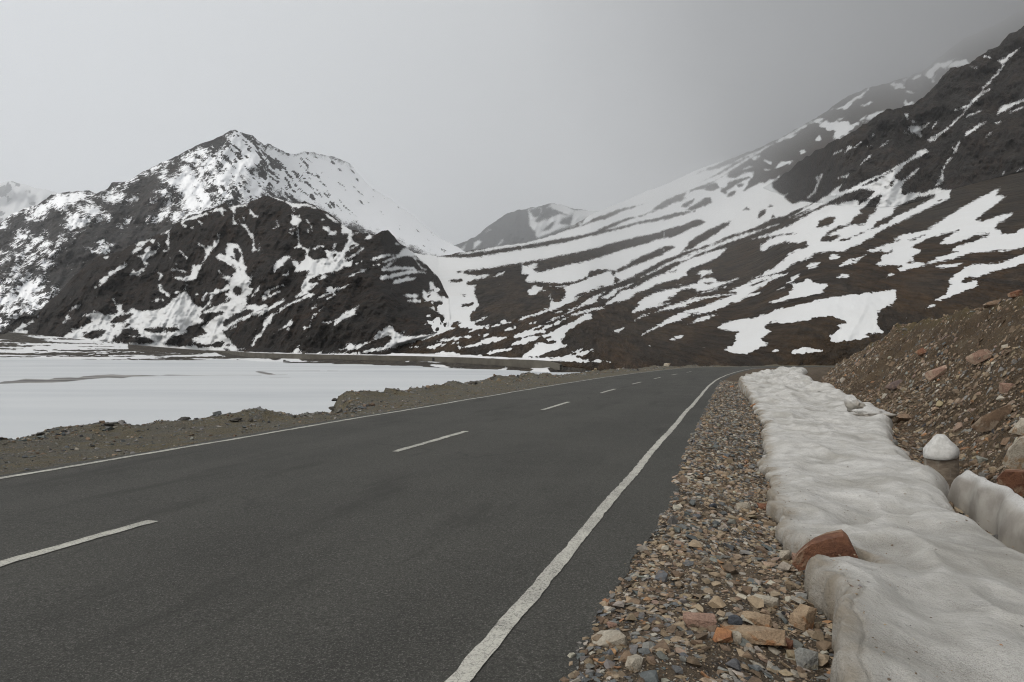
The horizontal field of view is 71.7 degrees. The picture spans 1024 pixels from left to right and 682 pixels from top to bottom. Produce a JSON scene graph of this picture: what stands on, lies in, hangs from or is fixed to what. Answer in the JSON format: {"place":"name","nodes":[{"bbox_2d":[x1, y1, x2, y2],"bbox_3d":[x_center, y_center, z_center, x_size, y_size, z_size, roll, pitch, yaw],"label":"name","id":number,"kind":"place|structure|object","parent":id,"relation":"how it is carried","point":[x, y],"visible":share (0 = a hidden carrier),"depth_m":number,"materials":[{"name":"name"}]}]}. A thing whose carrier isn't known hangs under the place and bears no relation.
{"place":"outdoors","nodes":[
{"label":"outdoors","id":0,"kind":"place"},
{"bbox_2d":[0,181,57,221],"bbox_3d":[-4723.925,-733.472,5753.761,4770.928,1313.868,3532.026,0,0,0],"label":"mountain","id":1,"kind":"structure","parent":0,"point":[15,197],"depth_m":5441.13,"materials":[{"name":"snow"}]},
{"bbox_2d":[0,196,449,354],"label":"hill","id":2,"kind":"structure","parent":0,"point":[268,274],"depth_m":254.65,"materials":[{"name":"stone"}]},
{"bbox_2d":[0,130,464,330],"bbox_3d":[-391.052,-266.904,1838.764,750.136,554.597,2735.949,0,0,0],"label":"mountain","id":3,"kind":"structure","parent":0,"point":[51,245],"depth_m":785.29,"materials":[{"name":"snow"}]},
{"bbox_2d":[0,332,585,371],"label":"shore","id":4,"kind":"structure","parent":0,"point":[18,345],"depth_m":203.44,"materials":[{"name":"snow"}]},
{"bbox_2d":[206,350,562,369],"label":"retaining wall","id":5,"kind":"structure","parent":4,"relation":"on","point":[523,363],"depth_m":140.00,"materials":[{"name":"concrete"}]},
{"bbox_2d":[0,357,590,438],"bbox_3d":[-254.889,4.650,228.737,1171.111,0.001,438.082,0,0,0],"label":"lake","id":6,"kind":"structure","parent":0,"point":[39,395],"depth_m":72.37,"materials":[{"name":"ice"}]},
{"bbox_2d":[216,350,561,360],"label":"road","id":7,"kind":"structure","parent":0,"point":[442,355],"depth_m":142.24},
{"bbox_2d":[0,364,825,474],"bbox_3d":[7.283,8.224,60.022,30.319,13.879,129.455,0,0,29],"label":"verge","id":8,"kind":"structure","parent":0,"point":[158,435],"depth_m":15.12,"materials":[{"name":"gravel"}]},
{"bbox_2d":[103,422,114,425],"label":"rock","id":9,"kind":"object","parent":8,"relation":"on","point":[109,424],"visible":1,"depth_m":14.46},
{"bbox_2d":[178,417,190,420],"bbox_3d":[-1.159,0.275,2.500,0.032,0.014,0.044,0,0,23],"label":"rock","id":10,"kind":"object","parent":8,"relation":"on","point":[184,418],"visible":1,"depth_m":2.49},
{"bbox_2d":[230,417,241,420],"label":"rock","id":11,"kind":"object","parent":8,"relation":"on","point":[235,419],"visible":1,"depth_m":16.08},
{"bbox_2d":[0,366,834,681],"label":"road","id":12,"kind":"structure","parent":0,"point":[358,548],"depth_m":6.00,"materials":[{"name":"asphalt"}]},
{"bbox_2d":[0,520,156,566],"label":"road centre dash","id":13,"kind":"object","parent":12,"relation":"on","point":[45,550],"visible":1,"depth_m":5.86,"materials":[{"name":"paint"}]},
{"bbox_2d":[0,366,747,478],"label":"road edge line","id":14,"kind":"object","parent":12,"relation":"on","point":[237,438],"visible":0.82,"depth_m":12.35,"materials":[{"name":"paint"}]},
{"bbox_2d":[395,431,467,451],"bbox_3d":[-1.417,1.815,12.977,0.150,0.061,3.200,0,0,17],"label":"road centre dash","id":15,"kind":"object","parent":12,"relation":"on","point":[423,443],"visible":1,"depth_m":12.77,"materials":[{"name":"paint"}]},
{"bbox_2d":[541,402,568,409],"bbox_3d":[1.391,1.993,21.896,0.156,0.056,3.400,0,0,17],"label":"road centre dash","id":16,"kind":"object","parent":12,"relation":"on","point":[554,405],"visible":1,"depth_m":21.62,"materials":[{"name":"paint"}]},
{"bbox_2d":[445,368,754,681],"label":"road edge line","id":17,"kind":"object","parent":12,"relation":"on","point":[475,659],"visible":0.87,"depth_m":4.83,"materials":[{"name":"paint"}]},
{"bbox_2d":[0,0,1023,244],"label":"sky","id":18,"kind":"structure","parent":0,"point":[465,115],"materials":[{"name":"grey"}]},
{"bbox_2d":[454,203,598,251],"bbox_3d":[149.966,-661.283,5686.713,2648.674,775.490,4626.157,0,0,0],"label":"hill","id":19,"kind":"structure","parent":0,"point":[530,224],"depth_m":4710.76,"materials":[{"name":"stone"}]},
{"bbox_2d":[397,8,1023,370],"bbox_3d":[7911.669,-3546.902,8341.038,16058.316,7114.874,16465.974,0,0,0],"label":"mountain","id":20,"kind":"structure","parent":0,"point":[731,262],"depth_m":276.14,"materials":[{"name":"snow"}]},
{"bbox_2d":[559,367,1023,681],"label":"ground","id":21,"kind":"structure","parent":0,"point":[698,676],"depth_m":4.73,"materials":[{"name":"gravel"}]},
{"bbox_2d":[592,634,601,640],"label":"stone","id":22,"kind":"object","parent":21,"relation":"on","point":[596,637],"visible":0.59,"depth_m":3.97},
{"bbox_2d":[593,658,604,664],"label":"stone","id":23,"kind":"object","parent":21,"relation":"on","point":[596,660],"visible":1,"depth_m":3.71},
{"bbox_2d":[591,630,627,646],"bbox_3d":[0.551,1.669,3.970,0.207,0.089,0.116,0,0,0],"label":"rock","id":24,"kind":"object","parent":21,"relation":"on","point":[608,638],"visible":0.93,"depth_m":3.93,"materials":[{"name":"stone"}]},
{"bbox_2d":[606,621,616,627],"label":"rock","id":25,"kind":"object","parent":21,"relation":"on","point":[610,624],"visible":1,"depth_m":4.06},
{"bbox_2d":[608,671,625,677],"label":"stone","id":26,"kind":"object","parent":21,"relation":"on","point":[620,673],"visible":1,"depth_m":3.60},
{"bbox_2d":[613,601,624,607],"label":"stone","id":27,"kind":"object","parent":21,"relation":"on","point":[619,603],"visible":1,"depth_m":4.47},
{"bbox_2d":[625,613,637,620],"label":"stone","id":28,"kind":"object","parent":21,"relation":"on","point":[631,617],"visible":1,"depth_m":4.26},
{"bbox_2d":[629,644,637,653],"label":"stone","id":29,"kind":"object","parent":21,"relation":"on","point":[633,649],"visible":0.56,"depth_m":3.84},
{"bbox_2d":[625,654,642,672],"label":"rock","id":30,"kind":"object","parent":21,"relation":"on","point":[633,663],"visible":1,"depth_m":3.64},
{"bbox_2d":[640,670,658,681],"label":"stone","id":31,"kind":"object","parent":21,"relation":"on","point":[649,676],"visible":0.96,"depth_m":3.53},
{"bbox_2d":[647,655,656,663],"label":"stone","id":32,"kind":"object","parent":21,"relation":"on","point":[652,659],"visible":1,"depth_m":3.71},
{"bbox_2d":[651,616,661,624],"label":"stone","id":33,"kind":"object","parent":21,"relation":"on","point":[657,619],"visible":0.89,"depth_m":4.26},
{"bbox_2d":[655,570,667,581],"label":"stone","id":34,"kind":"object","parent":21,"relation":"on","point":[662,575],"visible":1,"depth_m":5.07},
{"bbox_2d":[653,639,670,652],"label":"stone","id":35,"kind":"object","parent":21,"relation":"on","point":[662,643],"visible":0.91,"depth_m":3.85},
{"bbox_2d":[656,650,667,659],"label":"stone","id":36,"kind":"object","parent":21,"relation":"on","point":[661,655],"visible":1,"depth_m":3.76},
{"bbox_2d":[666,624,676,632],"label":"stone","id":37,"kind":"object","parent":21,"relation":"on","point":[671,629],"visible":1,"depth_m":4.13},
{"bbox_2d":[667,515,677,524],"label":"stone","id":38,"kind":"object","parent":21,"relation":"on","point":[672,520],"visible":0.96,"depth_m":6.71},
{"bbox_2d":[670,571,681,577],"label":"stone","id":39,"kind":"object","parent":21,"relation":"on","point":[676,574],"visible":0.95,"depth_m":5.15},
{"bbox_2d":[672,504,680,509],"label":"stone","id":40,"kind":"object","parent":21,"relation":"on","point":[675,507],"visible":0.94,"depth_m":7.38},
{"bbox_2d":[675,581,681,588],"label":"stone","id":41,"kind":"object","parent":21,"relation":"on","point":[678,584],"visible":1,"depth_m":4.93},
{"bbox_2d":[674,540,683,544],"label":"stone","id":42,"kind":"object","parent":21,"relation":"on","point":[678,542],"visible":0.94,"depth_m":5.99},
{"bbox_2d":[678,524,688,529],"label":"stone","id":43,"kind":"object","parent":21,"relation":"on","point":[683,526],"visible":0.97,"depth_m":6.60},
{"bbox_2d":[683,561,693,565],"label":"stone","id":44,"kind":"object","parent":21,"relation":"on","point":[689,563],"visible":0.81,"depth_m":5.49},
{"bbox_2d":[685,535,697,540],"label":"stone","id":45,"kind":"object","parent":21,"relation":"on","point":[690,537],"visible":0.87,"depth_m":6.20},
{"bbox_2d":[686,656,701,666],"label":"stone","id":46,"kind":"object","parent":21,"relation":"on","point":[693,661],"visible":1,"depth_m":3.72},
{"bbox_2d":[688,540,703,547],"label":"stone","id":47,"kind":"object","parent":21,"relation":"on","point":[695,544],"visible":0.97,"depth_m":5.95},
{"bbox_2d":[690,640,702,644],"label":"stone","id":48,"kind":"object","parent":21,"relation":"on","point":[694,642],"visible":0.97,"depth_m":3.94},
{"bbox_2d":[691,593,702,597],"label":"stone","id":49,"kind":"object","parent":21,"relation":"on","point":[698,595],"visible":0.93,"depth_m":4.76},
{"bbox_2d":[695,604,703,612],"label":"stone","id":50,"kind":"object","parent":21,"relation":"on","point":[699,607],"visible":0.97,"depth_m":4.53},
{"bbox_2d":[683,612,716,628],"bbox_3d":[1.129,1.688,4.258,0.199,0.081,0.083,0,0,12],"label":"rock","id":51,"kind":"object","parent":21,"relation":"on","point":[705,620],"visible":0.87,"depth_m":4.24,"materials":[{"name":"stone"}]},
{"bbox_2d":[694,632,708,638],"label":"stone","id":52,"kind":"object","parent":21,"relation":"on","point":[702,635],"visible":1,"depth_m":4.04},
{"bbox_2d":[703,587,713,593],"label":"stone","id":53,"kind":"object","parent":21,"relation":"on","point":[708,590],"visible":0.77,"depth_m":4.92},
{"bbox_2d":[707,625,717,631],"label":"stone","id":54,"kind":"object","parent":21,"relation":"on","point":[712,628],"visible":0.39,"depth_m":4.15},
{"bbox_2d":[709,572,720,576],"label":"stone","id":55,"kind":"object","parent":21,"relation":"on","point":[715,574],"visible":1,"depth_m":5.31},
{"bbox_2d":[710,581,721,585],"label":"stone","id":56,"kind":"object","parent":21,"relation":"on","point":[715,583],"visible":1,"depth_m":5.08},
{"bbox_2d":[707,596,726,608],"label":"stone","id":57,"kind":"object","parent":21,"relation":"on","point":[716,602],"visible":1,"depth_m":4.56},
{"bbox_2d":[712,627,732,643],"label":"rock","id":58,"kind":"object","parent":21,"relation":"on","point":[722,635],"visible":1,"depth_m":4.04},
{"bbox_2d":[723,542,734,550],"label":"stone","id":59,"kind":"object","parent":21,"relation":"on","point":[731,547],"visible":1,"depth_m":6.16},
{"bbox_2d":[722,563,738,573],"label":"stone","id":60,"kind":"object","parent":21,"relation":"on","point":[729,568],"visible":0.94,"depth_m":5.45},
{"bbox_2d":[728,519,735,523],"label":"stone","id":61,"kind":"object","parent":21,"relation":"on","point":[731,521],"visible":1,"depth_m":6.98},
{"bbox_2d":[725,515,738,519],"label":"stone","id":62,"kind":"object","parent":21,"relation":"on","point":[731,517],"visible":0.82,"depth_m":7.16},
{"bbox_2d":[728,614,742,624],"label":"rock","id":63,"kind":"object","parent":21,"relation":"on","point":[734,619],"visible":0.85,"depth_m":4.33,"materials":[{"name":"grey stone"}]},
{"bbox_2d":[729,580,741,585],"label":"stone","id":64,"kind":"object","parent":21,"relation":"on","point":[735,583],"visible":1,"depth_m":5.11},
{"bbox_2d":[732,631,741,644],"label":"rock","id":65,"kind":"object","parent":21,"relation":"on","point":[737,637],"visible":1,"depth_m":4.05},
{"bbox_2d":[736,648,746,657],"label":"stone","id":66,"kind":"object","parent":21,"relation":"on","point":[740,652],"visible":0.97,"depth_m":3.92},
{"bbox_2d":[736,593,747,598],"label":"stone","id":67,"kind":"object","parent":21,"relation":"on","point":[742,596],"visible":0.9,"depth_m":4.86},
{"bbox_2d":[736,502,750,509],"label":"rock","id":68,"kind":"object","parent":21,"relation":"on","point":[743,505],"visible":0.84,"depth_m":7.65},
{"bbox_2d":[740,637,751,645],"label":"stone","id":69,"kind":"object","parent":21,"relation":"on","point":[744,641],"visible":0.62,"depth_m":4.07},
{"bbox_2d":[739,549,752,554],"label":"stone","id":70,"kind":"object","parent":21,"relation":"on","point":[745,552],"visible":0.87,"depth_m":6.04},
{"bbox_2d":[740,615,753,624],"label":"stone","id":71,"kind":"object","parent":21,"relation":"on","point":[745,619],"visible":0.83,"depth_m":4.38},
{"bbox_2d":[741,586,752,594],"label":"stone","id":72,"kind":"object","parent":21,"relation":"on","point":[746,590],"visible":0.87,"depth_m":4.96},
{"bbox_2d":[747,578,757,584],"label":"stone","id":73,"kind":"object","parent":21,"relation":"on","point":[752,580],"visible":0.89,"depth_m":5.26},
{"bbox_2d":[719,624,786,645],"bbox_3d":[1.412,1.725,4.154,0.367,0.109,0.151,0,0,12],"label":"rock","id":74,"kind":"object","parent":21,"relation":"on","point":[759,635],"visible":0.65,"depth_m":4.09,"materials":[{"name":"stone"}]},
{"bbox_2d":[747,676,762,681],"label":"stone","id":75,"kind":"object","parent":21,"relation":"on","point":[753,679],"visible":1,"depth_m":3.59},
{"bbox_2d":[747,595,763,608],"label":"stone","id":76,"kind":"object","parent":21,"relation":"on","point":[756,602],"visible":0.94,"depth_m":4.69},
{"bbox_2d":[742,611,772,627],"bbox_3d":[1.519,1.740,4.413,0.187,0.076,0.100,0,0,32],"label":"rock","id":77,"kind":"object","parent":21,"relation":"on","point":[757,619],"visible":0.73,"depth_m":4.39,"materials":[{"name":"stone"}]},
{"bbox_2d":[755,546,767,554],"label":"stone","id":78,"kind":"object","parent":21,"relation":"on","point":[762,549],"visible":0.92,"depth_m":6.14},
{"bbox_2d":[757,503,766,509],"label":"rock","id":79,"kind":"object","parent":21,"relation":"on","point":[762,506],"visible":0.51,"depth_m":8.02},
{"bbox_2d":[753,594,778,607],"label":"rock","id":80,"kind":"object","parent":21,"relation":"on","point":[771,602],"visible":0.75,"depth_m":4.74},
{"bbox_2d":[761,544,771,550],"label":"stone","id":81,"kind":"object","parent":21,"relation":"on","point":[767,547],"visible":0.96,"depth_m":6.30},
{"bbox_2d":[763,561,774,566],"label":"stone","id":82,"kind":"object","parent":21,"relation":"on","point":[769,563],"visible":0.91,"depth_m":5.68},
{"bbox_2d":[763,520,775,525],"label":"stone","id":83,"kind":"object","parent":21,"relation":"on","point":[769,523],"visible":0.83,"depth_m":7.12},
{"bbox_2d":[768,645,780,654],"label":"stone","id":84,"kind":"object","parent":21,"relation":"on","point":[773,649],"visible":0.91,"depth_m":4.07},
{"bbox_2d":[769,590,780,597],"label":"stone","id":85,"kind":"object","parent":21,"relation":"on","point":[774,593],"visible":0.78,"depth_m":4.92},
{"bbox_2d":[777,561,790,571],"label":"stone","id":86,"kind":"object","parent":21,"relation":"on","point":[784,566],"visible":0.94,"depth_m":5.62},
{"bbox_2d":[779,550,789,560],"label":"rock","id":87,"kind":"object","parent":21,"relation":"on","point":[784,554],"visible":0.98,"depth_m":5.96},
{"bbox_2d":[778,670,792,675],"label":"stone","id":88,"kind":"object","parent":21,"relation":"on","point":[785,672],"visible":1,"depth_m":3.78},
{"bbox_2d":[781,637,792,649],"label":"rock","id":89,"kind":"object","parent":21,"relation":"on","point":[789,642],"visible":0.52,"depth_m":4.11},
{"bbox_2d":[784,678,793,681],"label":"stone","id":90,"kind":"object","parent":21,"relation":"on","point":[788,679],"visible":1,"depth_m":3.69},
{"bbox_2d":[786,650,794,658],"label":"stone","id":91,"kind":"object","parent":21,"relation":"on","point":[790,653],"visible":0.47,"depth_m":4.01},
{"bbox_2d":[792,639,803,648],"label":"stone","id":92,"kind":"object","parent":21,"relation":"on","point":[797,644],"visible":0.75,"depth_m":4.17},
{"bbox_2d":[791,595,804,604],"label":"stone","id":93,"kind":"object","parent":21,"relation":"on","point":[797,600],"visible":0.83,"depth_m":4.84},
{"bbox_2d":[789,604,816,630],"bbox_3d":[1.855,1.758,4.523,0.152,0.173,0.145,0,0,-32],"label":"rock","id":94,"kind":"object","parent":21,"relation":"on","point":[802,617],"visible":0.98,"depth_m":4.47,"materials":[{"name":"stone"}]},
{"bbox_2d":[794,647,818,669],"bbox_3d":[1.639,1.775,3.937,0.134,0.109,0.086,0,0,0],"label":"rock","id":95,"kind":"object","parent":21,"relation":"on","point":[805,658],"visible":0.81,"depth_m":3.92,"materials":[{"name":"stone"}]},
{"bbox_2d":[805,630,823,640],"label":"stone","id":96,"kind":"object","parent":21,"relation":"on","point":[818,635],"visible":0.96,"depth_m":4.32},
{"bbox_2d":[816,641,831,650],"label":"stone","id":97,"kind":"object","parent":21,"relation":"on","point":[823,645],"visible":0.87,"depth_m":4.16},
{"bbox_2d":[818,653,829,666],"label":"stone","id":98,"kind":"object","parent":21,"relation":"on","point":[823,659],"visible":0.74,"depth_m":3.95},
{"bbox_2d":[738,366,1023,681],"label":"snow bank","id":99,"kind":"structure","parent":21,"relation":"on","point":[811,437],"depth_m":5.55,"materials":[{"name":"snow"}]},
{"bbox_2d":[792,529,858,570],"bbox_3d":[2.417,1.616,5.510,0.587,0.259,0.268,0,0,0],"label":"rock","id":100,"kind":"object","parent":99,"relation":"in","point":[835,543],"visible":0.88,"depth_m":5.39,"materials":[{"name":"stone"}]},
{"bbox_2d":[844,395,865,411],"bbox_3d":[9.793,1.802,20.299,0.503,0.539,0.583,0,0,0],"label":"ice lump","id":101,"kind":"object","parent":99,"relation":"on","point":[851,402],"visible":0.87,"depth_m":20.16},
{"bbox_2d":[852,406,897,418],"bbox_3d":[10.031,2.001,19.602,1.185,0.392,0.561,0,0,0],"label":"ice lump","id":102,"kind":"object","parent":99,"relation":"on","point":[868,411],"visible":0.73,"depth_m":19.47,"materials":[{"name":"snow"}]},
{"bbox_2d":[923,434,959,487],"bbox_3d":[6.045,1.804,9.977,0.502,0.992,0.445,0,0,0],"label":"milestone","id":103,"kind":"object","parent":21,"relation":"on","point":[941,453],"visible":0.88,"depth_m":9.83,"materials":[{"name":"concrete"}]},
{"bbox_2d":[947,470,1023,553],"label":"ice ridge","id":104,"kind":"structure","parent":21,"relation":"on","point":[981,500],"depth_m":7.67,"materials":[{"name":"snow"}]},
{"bbox_2d":[763,26,1023,206],"bbox_3d":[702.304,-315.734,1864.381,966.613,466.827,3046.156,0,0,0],"label":"mountain","id":105,"kind":"structure","parent":0,"point":[956,127],"depth_m":525.64,"materials":[{"name":"stone"}]},
{"bbox_2d":[805,295,1023,497],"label":"bank","id":106,"kind":"structure","parent":0,"point":[971,324],"depth_m":21.99,"materials":[{"name":"gravel"}]},
{"bbox_2d":[885,379,902,390],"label":"rock","id":107,"kind":"object","parent":106,"relation":"on","point":[892,386],"visible":0.98,"depth_m":26.21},
{"bbox_2d":[895,414,912,422],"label":"rock","id":108,"kind":"object","parent":106,"relation":"on","point":[903,417],"visible":0.81,"depth_m":20.27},
{"bbox_2d":[915,348,925,356],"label":"rock","id":109,"kind":"object","parent":106,"relation":"on","point":[920,352],"visible":0.97,"depth_m":26.51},
{"bbox_2d":[821,296,1023,538],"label":"scree","id":110,"kind":"structure","parent":106,"relation":"on","point":[979,463],"depth_m":19.17,"materials":[{"name":"gravel"}]},
{"bbox_2d":[924,365,946,380],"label":"rock","id":111,"kind":"object","parent":106,"relation":"on","point":[932,374],"visible":0.99,"depth_m":23.03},
{"bbox_2d":[953,422,962,431],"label":"rock","id":112,"kind":"object","parent":106,"relation":"on","point":[958,426],"visible":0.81,"depth_m":15.57,"materials":[{"name":"stone"}]},
{"bbox_2d":[966,349,991,364],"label":"rock","id":113,"kind":"object","parent":106,"relation":"on","point":[983,354],"visible":1,"depth_m":19.45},
{"bbox_2d":[971,404,1012,431],"bbox_3d":[9.241,1.479,13.656,0.959,0.534,0.276,0,0,0],"label":"rock","id":114,"kind":"object","parent":106,"relation":"on","point":[990,421],"visible":0.88,"depth_m":13.52,"materials":[{"name":"stone"}]},
{"bbox_2d":[983,299,1000,307],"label":"rock","id":115,"kind":"object","parent":106,"relation":"on","point":[990,304],"visible":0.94,"depth_m":23.54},
{"bbox_2d":[999,383,1013,392],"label":"rock","id":116,"kind":"object","parent":106,"relation":"on","point":[1004,387],"visible":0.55,"depth_m":15.22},
{"bbox_2d":[996,469,1023,495],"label":"rock","id":117,"kind":"object","parent":106,"relation":"on","point":[1013,479],"visible":0.68,"depth_m":9.23,"materials":[{"name":"stone"}]},
{"bbox_2d":[1008,326,1014,333],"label":"rock","id":118,"kind":"object","parent":106,"relation":"on","point":[1012,329],"visible":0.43,"depth_m":19.70,"materials":[{"name":"stone"}]},
{"bbox_2d":[1002,436,1023,468],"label":"rock","id":119,"kind":"object","parent":106,"relation":"on","point":[1014,457],"visible":0.93,"depth_m":10.15,"materials":[{"name":"stone"}]},
{"bbox_2d":[1007,290,1022,297],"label":"rock","id":120,"kind":"object","parent":106,"relation":"on","point":[1016,293],"visible":0.98,"depth_m":21.95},
{"bbox_2d":[1008,418,1023,436],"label":"rock","id":121,"kind":"object","parent":106,"relation":"on","point":[1017,429],"visible":0.91,"depth_m":11.46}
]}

